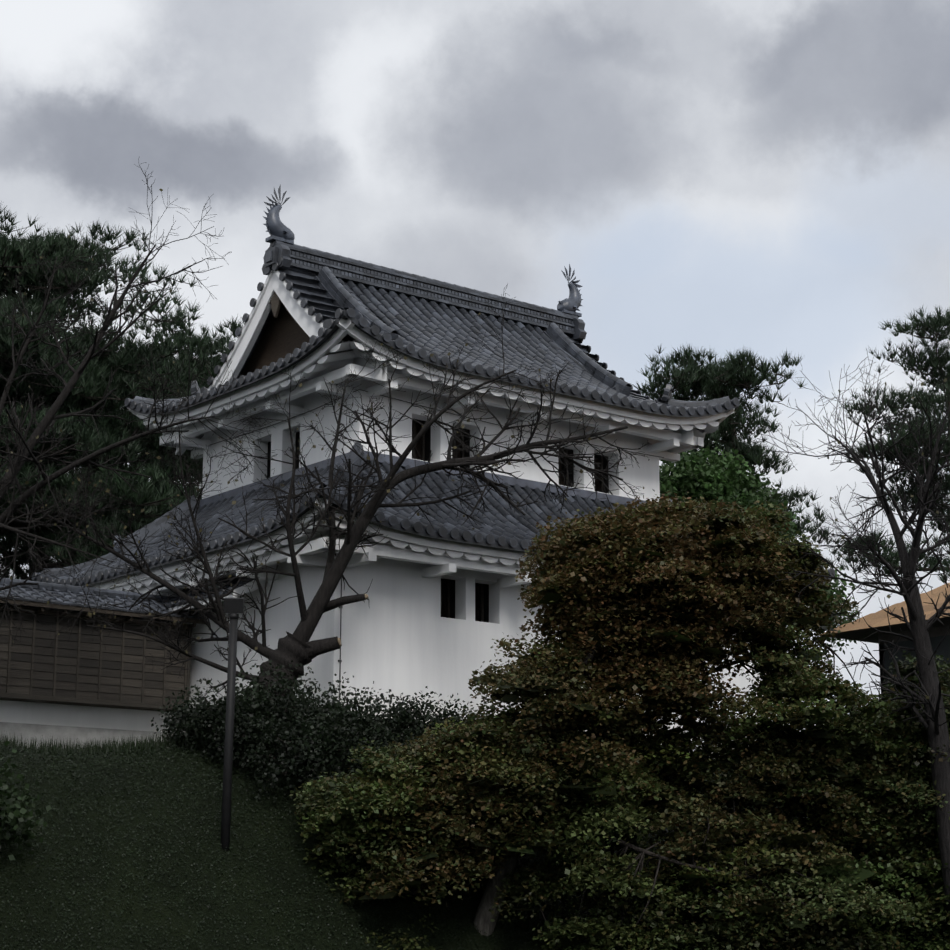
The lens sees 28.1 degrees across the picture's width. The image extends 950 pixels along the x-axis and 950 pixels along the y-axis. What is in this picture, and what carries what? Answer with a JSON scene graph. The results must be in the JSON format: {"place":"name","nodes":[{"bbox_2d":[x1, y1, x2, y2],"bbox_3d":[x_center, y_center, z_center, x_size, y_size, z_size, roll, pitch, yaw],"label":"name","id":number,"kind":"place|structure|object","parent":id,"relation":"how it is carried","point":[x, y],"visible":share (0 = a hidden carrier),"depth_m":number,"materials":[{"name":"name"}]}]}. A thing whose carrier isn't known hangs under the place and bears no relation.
{"place":"outdoors","nodes":[
{"label":"outdoors","id":0,"kind":"place"},
{"bbox_2d":[0,730,822,949],"bbox_3d":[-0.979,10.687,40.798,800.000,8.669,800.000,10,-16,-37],"label":"ground","id":1,"kind":"structure","parent":0,"point":[182,922],"depth_m":28.02,"materials":[{"name":"green plant"}]},
{"bbox_2d":[0,741,50,860],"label":"bush","id":2,"kind":"object","parent":1,"relation":"on","point":[16,808],"depth_m":26.07,"materials":[{"name":"green plant"}]},
{"bbox_2d":[0,328,180,533],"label":"pine","id":3,"kind":"object","parent":1,"relation":"on","point":[9,365],"visible":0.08,"depth_m":46.58,"materials":[{"name":"green plant"}]},
{"bbox_2d":[0,306,201,604],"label":"pine","id":4,"kind":"object","parent":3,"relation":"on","point":[63,481],"visible":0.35,"depth_m":46.44,"materials":[{"name":"green plant"}]},
{"bbox_2d":[0,226,202,580],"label":"pine","id":5,"kind":"object","parent":1,"relation":"on","point":[23,577],"visible":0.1,"depth_m":49.66,"materials":[{"name":"green plant"}]},
{"bbox_2d":[0,203,208,579],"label":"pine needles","id":6,"kind":"object","parent":5,"relation":"on","point":[17,248],"visible":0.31,"depth_m":49.56,"materials":[{"name":"green plant"}]},
{"bbox_2d":[0,322,237,562],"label":"pine","id":7,"kind":"object","parent":1,"relation":"on","point":[172,330],"visible":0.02,"depth_m":55.22,"materials":[{"name":"green plant"}]},
{"bbox_2d":[0,306,245,561],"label":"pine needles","id":8,"kind":"object","parent":7,"relation":"on","point":[219,344],"visible":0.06,"depth_m":55.07,"materials":[{"name":"green plant"}]},
{"bbox_2d":[0,568,265,752],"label":"wall with bay","id":9,"kind":"structure","parent":1,"relation":"on","point":[82,685],"depth_m":37.28,"materials":[{"name":"wood"}]},
{"bbox_2d":[0,161,277,653],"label":"bare tree","id":10,"kind":"object","parent":1,"relation":"on","point":[22,454],"depth_m":34.28,"materials":[{"name":"plant"}]},
{"bbox_2d":[220,597,244,850],"bbox_3d":[-3.710,3.862,28.848,0.300,4.082,0.228,0,-13,-1],"label":"lamp pole","id":11,"kind":"object","parent":1,"relation":"on","point":[233,607],"visible":0.9,"depth_m":28.84,"materials":[{"name":"metal"}]},
{"bbox_2d":[151,660,476,803],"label":"bank shrubs","id":12,"kind":"object","parent":1,"relation":"on","point":[260,735],"depth_m":30.81,"materials":[{"name":"green plant"}]},
{"bbox_2d":[37,285,649,713],"bbox_3d":[-2.234,0.873,33.926,11.374,8.271,4.669,1,-13,-5],"label":"cherry tree","id":13,"kind":"object","parent":1,"relation":"on","point":[299,647],"depth_m":33.69,"materials":[{"name":"brown plant"}]},
{"bbox_2d":[166,359,763,753],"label":"turret walls","id":14,"kind":"structure","parent":1,"relation":"on","point":[411,631],"depth_m":37.84,"materials":[{"name":"white paint"}]},
{"bbox_2d":[125,240,739,461],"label":"turret roof","id":15,"kind":"structure","parent":14,"relation":"on","point":[328,313],"depth_m":41.65,"materials":[{"name":"grey tile"}]},
{"bbox_2d":[263,184,294,244],"bbox_3d":[-4.313,-5.709,41.833,0.685,1.483,0.563,0,-13,-1],"label":"roof ornament","id":16,"kind":"object","parent":15,"relation":"on","point":[278,229],"visible":0.98,"depth_m":41.62,"materials":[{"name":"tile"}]},
{"bbox_2d":[557,264,582,317],"bbox_3d":[2.334,-4.536,46.985,0.563,1.483,0.685,-3,-13,14],"label":"roof ornament","id":17,"kind":"object","parent":15,"relation":"on","point":[571,304],"visible":0.98,"depth_m":46.87,"materials":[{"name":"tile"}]},
{"bbox_2d":[31,442,834,626],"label":"lower roof","id":18,"kind":"structure","parent":14,"relation":"attached to","point":[500,542],"depth_m":37.54,"materials":[{"name":"grey tile"}]},
{"bbox_2d":[209,389,663,702],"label":"cables","id":19,"kind":"object","parent":14,"relation":"attached to","point":[340,660],"visible":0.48,"depth_m":39.53,"materials":[{"name":"paint"}]},
{"bbox_2d":[289,489,943,949],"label":"maple tree","id":20,"kind":"object","parent":1,"relation":"on","point":[489,789],"depth_m":29.34,"materials":[{"name":"green plant"}]},
{"bbox_2d":[656,359,822,543],"bbox_3d":[7.014,2.987,53.455,6.057,12.729,4.585,25,-27,-61],"label":"pine","id":21,"kind":"object","parent":1,"relation":"on","point":[747,387],"visible":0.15,"depth_m":54.02,"materials":[{"name":"green plant"}]},
{"bbox_2d":[632,344,841,544],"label":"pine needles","id":22,"kind":"object","parent":21,"relation":"attached to","point":[712,371],"visible":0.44,"depth_m":53.93,"materials":[{"name":"green plant"}]},
{"bbox_2d":[698,651,949,949],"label":"shrub","id":23,"kind":"object","parent":1,"relation":"on","point":[929,927],"depth_m":29.87,"materials":[{"name":"green plant"}]},
{"bbox_2d":[752,332,949,926],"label":"bare tree","id":24,"kind":"object","parent":1,"relation":"on","point":[934,723],"depth_m":30.01,"materials":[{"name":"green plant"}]},
{"bbox_2d":[820,583,949,699],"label":"building","id":25,"kind":"structure","parent":1,"relation":"on","point":[878,620],"depth_m":45.47,"materials":[{"name":"brown"}]},
{"bbox_2d":[825,306,949,582],"bbox_3d":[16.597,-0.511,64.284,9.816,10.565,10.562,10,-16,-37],"label":"pine tree","id":26,"kind":"object","parent":1,"relation":"on","point":[932,360],"visible":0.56,"depth_m":64.10,"materials":[{"name":"green plant"}]},
{"bbox_2d":[0,0,949,728],"label":"sky","id":27,"kind":"structure","parent":0,"point":[769,178],"materials":[{"name":"grey"}]},
{"bbox_2d":[659,441,858,662],"bbox_3d":[6.773,3.849,49.663,6.313,9.314,6.066,10,-16,-37],"label":"evergreen","id":28,"kind":"object","parent":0,"point":[729,473],"depth_m":48.87,"materials":[{"name":"green plant"}]}
]}

